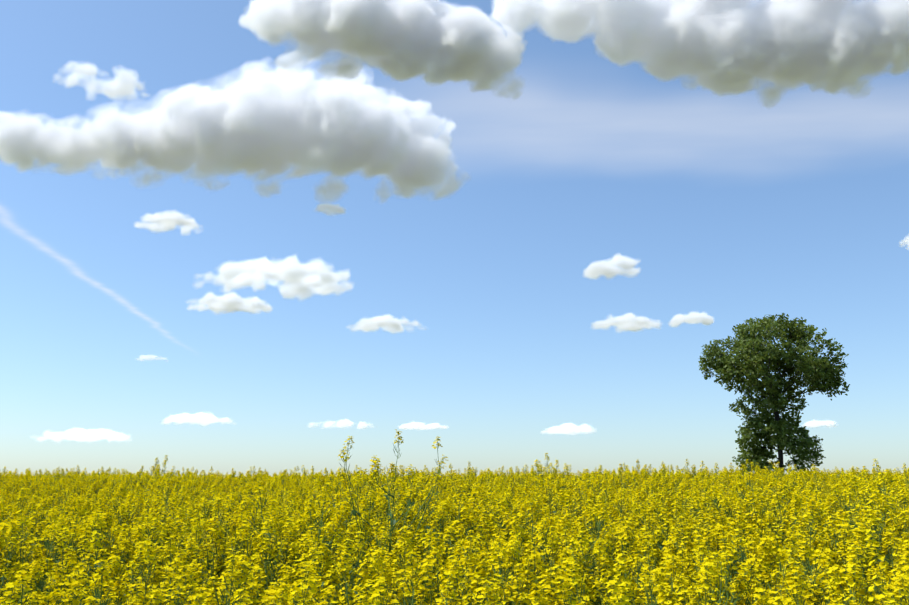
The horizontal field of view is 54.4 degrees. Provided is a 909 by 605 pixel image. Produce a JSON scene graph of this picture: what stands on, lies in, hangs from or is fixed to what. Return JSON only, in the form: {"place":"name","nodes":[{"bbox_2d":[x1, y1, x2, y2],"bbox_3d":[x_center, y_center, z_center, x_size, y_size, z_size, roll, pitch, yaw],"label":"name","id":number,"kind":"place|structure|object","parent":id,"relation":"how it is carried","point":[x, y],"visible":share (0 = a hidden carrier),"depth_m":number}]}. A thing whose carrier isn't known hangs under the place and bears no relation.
{"place":"outdoors","nodes":[
{"label":"outdoors","id":0,"kind":"place"},
{"bbox_2d":[338,429,447,592],"bbox_3d":[-0.456,1.654,5.284,0.636,1.779,0.771,-6,-14,28],"label":"rapeseed plant","id":1,"kind":"object","parent":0,"point":[394,477],"visible":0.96,"depth_m":5.37},
{"bbox_2d":[0,0,908,476],"label":"sky","id":2,"kind":"structure","parent":0,"point":[239,235]},
{"bbox_3d":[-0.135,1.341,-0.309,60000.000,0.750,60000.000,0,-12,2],"label":"ground","id":3,"kind":"structure","parent":0,"visible":0},
{"bbox_2d":[698,313,850,474],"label":"oak tree","id":4,"kind":"object","parent":3,"relation":"on","point":[816,371],"visible":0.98,"depth_m":77.77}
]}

